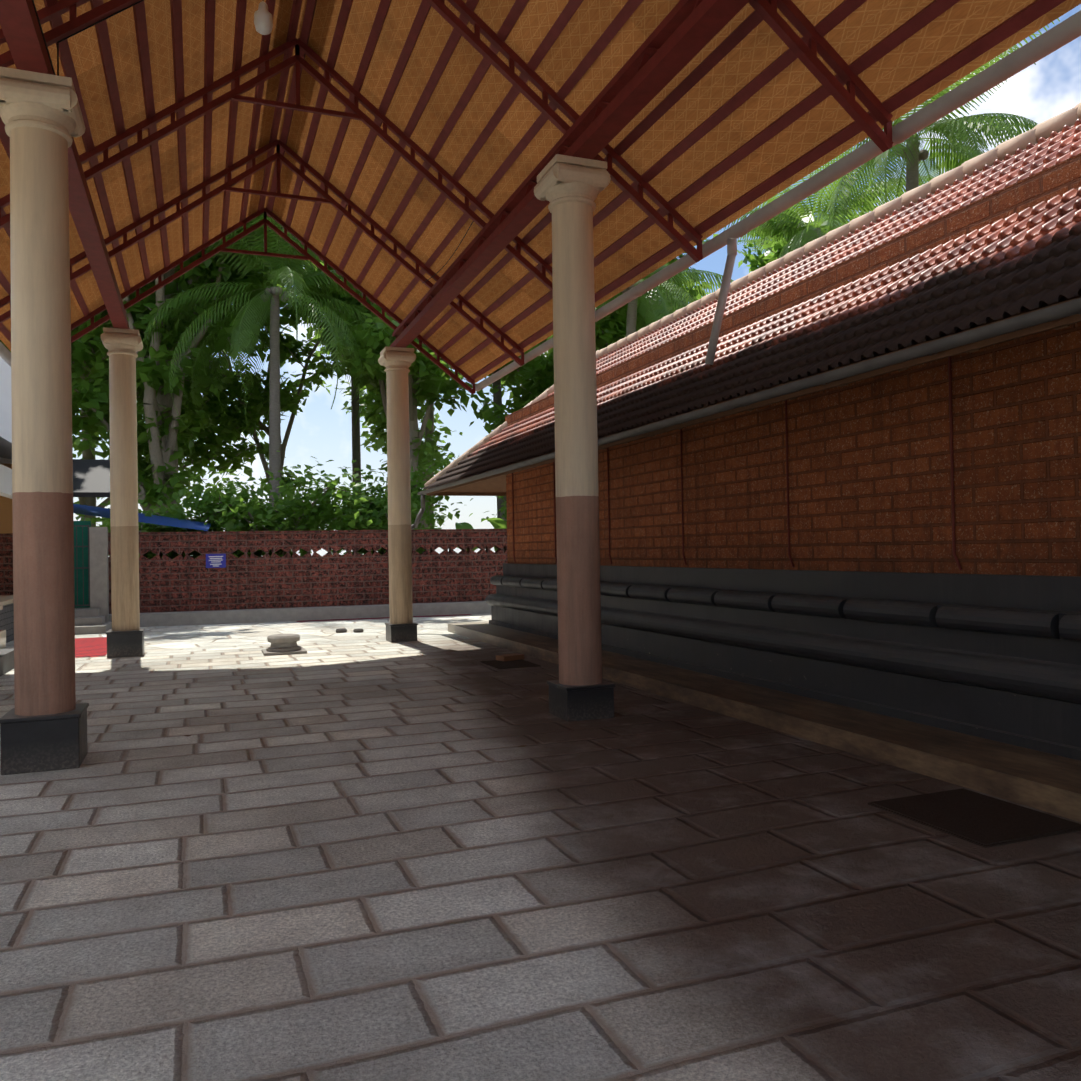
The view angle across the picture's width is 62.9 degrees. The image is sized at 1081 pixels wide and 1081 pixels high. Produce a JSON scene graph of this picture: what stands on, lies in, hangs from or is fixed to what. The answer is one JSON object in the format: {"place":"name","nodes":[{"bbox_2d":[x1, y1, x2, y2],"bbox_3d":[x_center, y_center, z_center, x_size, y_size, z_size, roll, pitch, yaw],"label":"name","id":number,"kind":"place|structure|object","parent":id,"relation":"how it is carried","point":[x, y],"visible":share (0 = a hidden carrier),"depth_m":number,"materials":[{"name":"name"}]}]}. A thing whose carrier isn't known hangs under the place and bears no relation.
{"place":"outdoors","nodes":[
{"label":"outdoors","id":0,"kind":"place"},
{"bbox_2d":[0,463,12,533],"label":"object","id":1,"kind":"object","parent":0,"point":[6,519],"visible":0.06,"depth_m":19.53,"materials":[{"name":"orange"}]},
{"bbox_2d":[298,243,362,554],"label":"palm","id":2,"kind":"object","parent":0,"point":[356,449],"depth_m":35.73,"materials":[{"name":"plant"}]},
{"bbox_2d":[0,621,733,746],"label":"fallen leaves","id":3,"kind":"object","parent":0,"point":[412,667],"visible":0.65,"depth_m":7.36,"materials":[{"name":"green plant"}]},
{"bbox_2d":[492,368,506,549],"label":"palm","id":4,"kind":"object","parent":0,"point":[497,399],"visible":0.08,"depth_m":32.58,"materials":[{"name":"green plant"}]},
{"bbox_2d":[0,614,1080,1080],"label":"ground","id":5,"kind":"structure","parent":0,"point":[232,852],"depth_m":3.87,"materials":[{"name":"stone"}]},
{"bbox_2d":[0,595,12,648],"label":"platform marble","id":6,"kind":"object","parent":5,"relation":"on","point":[6,599],"visible":0.57,"depth_m":15.11},
{"bbox_2d":[0,603,13,642],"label":"platform slate","id":7,"kind":"object","parent":5,"relation":"on","point":[7,618],"depth_m":16.09,"materials":[{"name":"grey stone"}]},
{"bbox_2d":[0,648,13,675],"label":"step","id":8,"kind":"object","parent":5,"relation":"on","point":[6,660],"depth_m":11.80,"materials":[{"name":"grey stone"}]},
{"bbox_2d":[10,126,75,715],"bbox_3d":[-3.658,-0.858,6.494,0.390,4.210,0.390,-1,-1,-21],"label":"column shaft","id":9,"kind":"object","parent":5,"relation":"on","point":[43,548],"visible":1,"depth_m":6.34,"materials":[{"name":"beige paint"}]},
{"bbox_2d":[0,67,85,147],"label":"column capital","id":10,"kind":"object","parent":9,"relation":"on","point":[49,102],"visible":0.83,"depth_m":6.33,"materials":[{"name":"beige stone"}]},
{"bbox_2d":[0,703,88,774],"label":"pedestal column","id":11,"kind":"structure","parent":5,"relation":"on","point":[41,743],"depth_m":6.25,"materials":[{"name":"black stone"}]},
{"bbox_2d":[75,637,106,657],"bbox_3d":[-7.706,1.797,15.003,0.900,0.001,3.600,-1,-1,-21],"label":"red carpet","id":12,"kind":"object","parent":5,"relation":"on","point":[91,647],"visible":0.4,"depth_m":14.84,"materials":[{"name":"red carpet"}]},
{"bbox_2d":[75,527,111,634],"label":"gate pillar","id":13,"kind":"structure","parent":5,"relation":"on","point":[93,618],"depth_m":18.44,"materials":[{"name":"grey concrete"}]},
{"bbox_2d":[74,525,89,605],"bbox_3d":[-9.881,0.529,18.367,0.930,1.700,0.030,-1,-1,-21],"label":"gate grill","id":14,"kind":"object","parent":13,"relation":"attached to","point":[82,546],"visible":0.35,"depth_m":18.49,"materials":[{"name":"green metal"}]},
{"bbox_2d":[74,521,90,607],"bbox_3d":[-10.041,0.510,18.710,1.060,1.850,0.050,-1,-1,-27],"label":"green gate net","id":15,"kind":"object","parent":14,"relation":"attached to","point":[81,559],"visible":0.2,"depth_m":18.84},
{"bbox_2d":[73,459,109,496],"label":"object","id":16,"kind":"object","parent":13,"relation":"attached to","point":[91,478],"visible":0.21,"depth_m":19.40,"materials":[{"name":"black"}]},
{"bbox_2d":[109,354,139,630],"bbox_3d":[-6.400,-0.731,13.591,0.390,4.210,0.390,-1,-1,-21],"label":"column shaft","id":17,"kind":"object","parent":5,"relation":"on","point":[124,507],"visible":1,"depth_m":13.43,"materials":[{"name":"beige paint"}]},
{"bbox_2d":[101,327,142,357],"bbox_3d":[-6.440,-3.020,13.617,0.564,0.370,0.564,-1,-1,-21],"label":"column capital","id":18,"kind":"object","parent":17,"relation":"on","point":[121,341],"visible":0.81,"depth_m":13.41,"materials":[{"name":"beige stone"}]},
{"bbox_2d":[106,628,144,657],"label":"pedestal column","id":19,"kind":"structure","parent":5,"relation":"on","point":[125,643],"depth_m":13.34,"materials":[{"name":"black stone"}]},
{"bbox_2d":[262,633,306,655],"bbox_3d":[-3.938,1.581,13.568,0.620,0.280,0.620,-1,-1,-21],"label":"stone pedestal","id":20,"kind":"object","parent":5,"relation":"on","point":[283,644],"visible":1,"depth_m":13.38,"materials":[{"name":"grey stone"}]},
{"bbox_2d":[109,601,490,626],"bbox_3d":[0.852,1.589,22.125,21.750,0.290,0.300,-1,-1,-17],"label":"wall base","id":21,"kind":"object","parent":5,"relation":"on","point":[158,619],"depth_m":20.00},
{"bbox_2d":[336,628,363,632],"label":"stones","id":22,"kind":"object","parent":5,"relation":"on","point":[341,630],"visible":1,"depth_m":16.80,"materials":[{"name":"grey stone"}]},
{"bbox_2d":[297,614,470,621],"bbox_3d":[-3.556,1.783,20.398,4.000,0.001,0.290,-1,-1,-17],"label":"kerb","id":23,"kind":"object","parent":5,"relation":"on","point":[379,618],"visible":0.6,"depth_m":20.29,"materials":[{"name":"grey concrete"}]},
{"bbox_2d":[386,370,412,623],"bbox_3d":[-2.417,-0.738,15.130,0.390,4.300,0.390,-1,-1,-21],"label":"column shaft","id":24,"kind":"object","parent":5,"relation":"on","point":[399,521],"visible":1,"depth_m":14.97,"materials":[{"name":"beige paint"}]},
{"bbox_2d":[378,346,415,372],"bbox_3d":[-2.458,-3.073,15.156,0.564,0.370,0.564,-1,-1,-21],"label":"column capital","id":25,"kind":"object","parent":24,"relation":"on","point":[395,358],"visible":0.9,"depth_m":14.95,"materials":[{"name":"beige stone"}]},
{"bbox_2d":[385,622,417,642],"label":"pedestal column","id":26,"kind":"structure","parent":5,"relation":"on","point":[401,632],"depth_m":14.90,"materials":[{"name":"black stone"}]},
{"bbox_2d":[552,202,601,685],"bbox_3d":[0.325,-0.866,8.033,0.390,4.300,0.390,-1,-1,-21],"label":"column shaft","id":27,"kind":"object","parent":5,"relation":"on","point":[577,529],"visible":1,"depth_m":7.87,"materials":[{"name":"beige paint"}]},
{"bbox_2d":[534,154,610,212],"bbox_3d":[0.284,-3.200,8.059,0.564,0.370,0.564,-1,-1,-21],"label":"column capital","id":28,"kind":"object","parent":27,"relation":"on","point":[562,178],"visible":0.83,"depth_m":7.86,"materials":[{"name":"beige stone"}]},
{"bbox_2d":[0,0,749,347],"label":"canopy eave girders","id":29,"kind":"object","parent":28,"relation":"on","point":[678,40],"visible":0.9,"depth_m":7.53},
{"bbox_2d":[0,0,893,394],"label":"canopy trusses","id":30,"kind":"object","parent":29,"relation":"on","point":[808,58],"visible":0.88,"depth_m":9.59,"materials":[{"name":"red metal"}]},
{"bbox_2d":[0,0,302,350],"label":"canopy sheet","id":31,"kind":"object","parent":30,"relation":"attached to","point":[86,55],"depth_m":9.60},
{"bbox_2d":[32,0,473,282],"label":"cables","id":32,"kind":"object","parent":30,"relation":"hanging from","point":[58,42],"visible":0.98,"depth_m":6.64,"materials":[{"name":"black plastic"}]},
{"bbox_2d":[254,1,272,34],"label":"lamp bulb","id":33,"kind":"object","parent":30,"relation":"hanging from","point":[263,21],"visible":1,"depth_m":7.11,"materials":[{"name":"white glass"}]},
{"bbox_2d":[0,0,1065,382],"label":"canopy purlins","id":34,"kind":"object","parent":30,"relation":"on","point":[904,32],"visible":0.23,"depth_m":8.80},
{"bbox_2d":[0,10,1080,390],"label":"canopy gutters","id":35,"kind":"object","parent":30,"relation":"attached to","point":[1054,38],"visible":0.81,"depth_m":6.95,"materials":[{"name":"grey metal"}]},
{"bbox_2d":[265,0,1080,382],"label":"canopy sheet","id":36,"kind":"object","parent":30,"relation":"attached to","point":[867,26],"depth_m":8.52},
{"bbox_2d":[547,680,614,721],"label":"pedestal column","id":37,"kind":"structure","parent":5,"relation":"on","point":[568,703],"depth_m":7.81,"materials":[{"name":"black stone"}]},
{"bbox_2d":[448,622,1080,821],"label":"stone ledge","id":38,"kind":"object","parent":5,"relation":"on","point":[1043,781],"visible":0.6,"depth_m":6.53,"materials":[{"name":"grey stone"}]},
{"bbox_2d":[485,563,1080,760],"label":"stone plinth","id":39,"kind":"structure","parent":38,"relation":"on","point":[1021,691],"depth_m":7.25,"materials":[{"name":"grey stone"}]},
{"bbox_2d":[490,576,1080,640],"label":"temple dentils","id":40,"kind":"object","parent":39,"relation":"attached to","point":[1039,624],"visible":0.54,"depth_m":7.20,"materials":[{"name":"black stone"}]},
{"bbox_2d":[480,660,1080,847],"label":"door mats","id":41,"kind":"object","parent":5,"relation":"on","point":[982,820],"depth_m":4.80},
{"bbox_2d":[496,653,523,660],"bbox_3d":[-0.416,1.598,12.087,0.340,0.070,0.200,0,-1,-38],"label":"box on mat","id":42,"kind":"object","parent":41,"relation":"on","point":[510,657],"visible":0.86,"depth_m":12.02,"materials":[{"name":"brown wood"}]},
{"bbox_2d":[72,4,1080,556],"label":"sky","id":43,"kind":"structure","parent":0,"point":[1040,92],"materials":[{"name":"white"}]},
{"bbox_2d":[505,153,1080,575],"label":"temple wall","id":44,"kind":"structure","parent":0,"point":[869,466],"depth_m":7.48,"materials":[{"name":"brown brick"}]},
{"bbox_2d":[512,356,961,569],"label":"wall conduits","id":45,"kind":"object","parent":44,"relation":"attached to","point":[951,462],"visible":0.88,"depth_m":8.54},
{"bbox_2d":[424,119,1080,488],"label":"temple roof","id":46,"kind":"structure","parent":44,"relation":"on","point":[1029,258],"depth_m":7.15,"materials":[{"name":"red tile"}]},
{"bbox_2d":[411,298,1080,529],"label":"roof gutter","id":47,"kind":"object","parent":46,"relation":"attached to","point":[1058,311],"visible":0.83,"depth_m":5.82,"materials":[{"name":"metal"}]},
{"bbox_2d":[424,102,1080,488],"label":"temple ridge tiles","id":48,"kind":"object","parent":46,"relation":"on","point":[1046,128],"visible":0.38,"depth_m":9.35,"materials":[{"name":"red tile"}]},
{"bbox_2d":[426,293,1080,495],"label":"temple soffit","id":49,"kind":"structure","parent":46,"relation":"attached to","point":[493,485],"depth_m":6.36,"materials":[{"name":"brown wood"}]},
{"label":"ground","id":50,"kind":"structure","parent":0,"visible":0},
{"bbox_2d":[0,357,11,498],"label":"building walls","id":51,"kind":"structure","parent":50,"relation":"on","point":[5,427],"depth_m":19.58,"materials":[{"name":"white paint"}]},
{"bbox_2d":[0,436,11,459],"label":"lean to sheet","id":52,"kind":"object","parent":51,"relation":"attached to","point":[5,448],"visible":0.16,"depth_m":17.06,"materials":[{"name":"grey metal"}]},
{"bbox_2d":[0,332,92,378],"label":"tree","id":53,"kind":"object","parent":50,"relation":"on","point":[79,370],"depth_m":27.43,"materials":[{"name":"green plant"}]},
{"bbox_2d":[73,504,210,530],"bbox_3d":[-9.356,-0.552,20.439,3.300,0.750,2.250,-1,-1,-21],"label":"blue tarp","id":54,"kind":"object","parent":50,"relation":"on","point":[142,517],"visible":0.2,"depth_m":20.48,"materials":[{"name":"blue plastic"}]},
{"bbox_2d":[71,291,241,526],"bbox_3d":[-17.308,-6.168,33.325,11.447,16.712,14.270,-1,-1,-21],"label":"tree","id":55,"kind":"object","parent":50,"relation":"on","point":[200,450],"depth_m":33.06,"materials":[{"name":"green plant"}]},
{"bbox_2d":[85,467,269,558],"bbox_3d":[-9.216,0.248,23.004,5.407,4.069,4.561,-1,-1,-21],"label":"shrub","id":56,"kind":"object","parent":50,"relation":"on","point":[161,510],"depth_m":22.06,"materials":[{"name":"green plant"}]},
{"bbox_2d":[71,214,304,526],"bbox_3d":[-11.403,-6.578,27.922,11.426,17.217,12.621,-1,-1,-21],"label":"tree","id":57,"kind":"object","parent":50,"relation":"on","point":[151,373],"depth_m":26.70,"materials":[{"name":"green plant"}]},
{"bbox_2d":[137,213,370,528],"bbox_3d":[-7.719,-4.374,26.287,7.761,12.607,8.325,-1,-1,12],"label":"palm","id":58,"kind":"object","parent":50,"relation":"on","point":[290,266],"depth_m":25.85,"materials":[{"name":"green plant"}]},
{"bbox_2d":[0,529,507,613],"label":"back wall","id":59,"kind":"structure","parent":50,"relation":"on","point":[180,582],"depth_m":20.29,"materials":[{"name":"red brick"}]},
{"bbox_2d":[206,554,225,567],"bbox_3d":[-7.240,0.453,19.719,0.420,0.310,0.009,-1,-1,-17],"label":"sign board","id":60,"kind":"object","parent":59,"relation":"attached to","point":[222,563],"visible":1,"depth_m":19.72,"materials":[{"name":"blue metal"}]},
{"bbox_2d":[209,556,222,564],"bbox_3d":[-7.237,0.463,19.712,0.300,0.228,0.001,-1,-1,-17],"label":"sign text","id":61,"kind":"object","parent":60,"relation":"attached to","point":[215,560],"visible":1,"depth_m":19.71},
{"bbox_2d":[179,224,346,505],"bbox_3d":[-11.602,-7.031,34.968,10.047,18.296,12.152,-1,-1,-21],"label":"tree","id":62,"kind":"object","parent":50,"relation":"on","point":[231,420],"depth_m":33.19,"materials":[{"name":"green plant"}]},
{"bbox_2d":[155,451,387,557],"bbox_3d":[-6.990,-0.151,22.972,5.470,4.063,5.675,-1,-1,-21],"label":"shrub","id":63,"kind":"object","parent":50,"relation":"on","point":[269,517],"depth_m":22.08,"materials":[{"name":"green plant"}]},
{"bbox_2d":[287,439,472,555],"bbox_3d":[-4.287,-0.571,24.352,5.217,4.848,5.475,-1,-1,-21],"label":"shrub","id":64,"kind":"object","parent":50,"relation":"on","point":[379,520],"depth_m":24.17,"materials":[{"name":"green plant"}]},
{"bbox_2d":[264,256,499,552],"bbox_3d":[-4.543,-6.919,29.894,9.868,17.716,11.427,-1,-1,-21],"label":"tree","id":65,"kind":"object","parent":50,"relation":"on","point":[373,341],"depth_m":29.48,"materials":[{"name":"green plant"}]},
{"bbox_2d":[306,321,470,551],"bbox_3d":[-5.779,-6.359,39.706,9.708,16.857,10.519,-1,-1,-21],"label":"tree","id":66,"kind":"object","parent":50,"relation":"on","point":[370,404],"depth_m":38.22,"materials":[{"name":"green plant"}]},
{"bbox_2d":[413,522,502,550],"bbox_3d":[-1.961,0.639,23.172,3.071,2.312,3.019,-1,-1,-21],"label":"banana","id":67,"kind":"object","parent":50,"relation":"on","point":[464,525],"visible":0.1,"depth_m":23.78,"materials":[{"name":"green plant"}]},
{"bbox_2d":[481,518,506,551],"bbox_3d":[-0.311,-0.100,24.270,2.261,1.165,3.231,-1,-1,4],"label":"banana","id":68,"kind":"object","parent":50,"relation":"on","point":[497,523],"visible":0.06,"depth_m":23.64,"materials":[{"name":"green plant"}]},
{"bbox_2d":[483,496,506,521],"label":"tree","id":69,"kind":"object","parent":50,"relation":"on","point":[502,509],"depth_m":26.20,"materials":[{"name":"green plant"}]},
{"bbox_2d":[469,234,718,436],"bbox_3d":[2.178,-5.131,30.176,9.385,13.905,10.061,-1,-1,-21],"label":"tree","id":70,"kind":"object","parent":50,"relation":"on","point":[532,371],"depth_m":29.64,"materials":[{"name":"green plant"}]},
{"bbox_2d":[488,288,709,399],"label":"tree","id":71,"kind":"object","parent":50,"relation":"on","point":[506,383],"depth_m":38.61,"materials":[{"name":"green plant"}]},
{"bbox_2d":[544,264,733,372],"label":"palm","id":72,"kind":"object","parent":50,"relation":"on","point":[669,289],"depth_m":24.48,"materials":[{"name":"green plant"}]},
{"bbox_2d":[661,189,877,318],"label":"tree","id":73,"kind":"object","parent":50,"relation":"on","point":[760,260],"depth_m":30.70,"materials":[{"name":"green plant"}]},
{"bbox_2d":[726,202,865,252],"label":"tree","id":74,"kind":"object","parent":50,"relation":"on","point":[760,245],"visible":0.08,"depth_m":36.99,"materials":[{"name":"green plant"}]},
{"bbox_2d":[724,141,932,258],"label":"palm","id":75,"kind":"object","parent":50,"relation":"on","point":[786,217],"depth_m":27.39,"materials":[{"name":"green plant"}]},
{"bbox_2d":[781,18,1059,232],"bbox_3d":[8.662,-4.909,19.776,7.594,12.959,8.042,-1,-1,-21],"label":"palm","id":76,"kind":"object","parent":50,"relation":"on","point":[951,130],"depth_m":18.54,"materials":[{"name":"green plant"}]}
]}

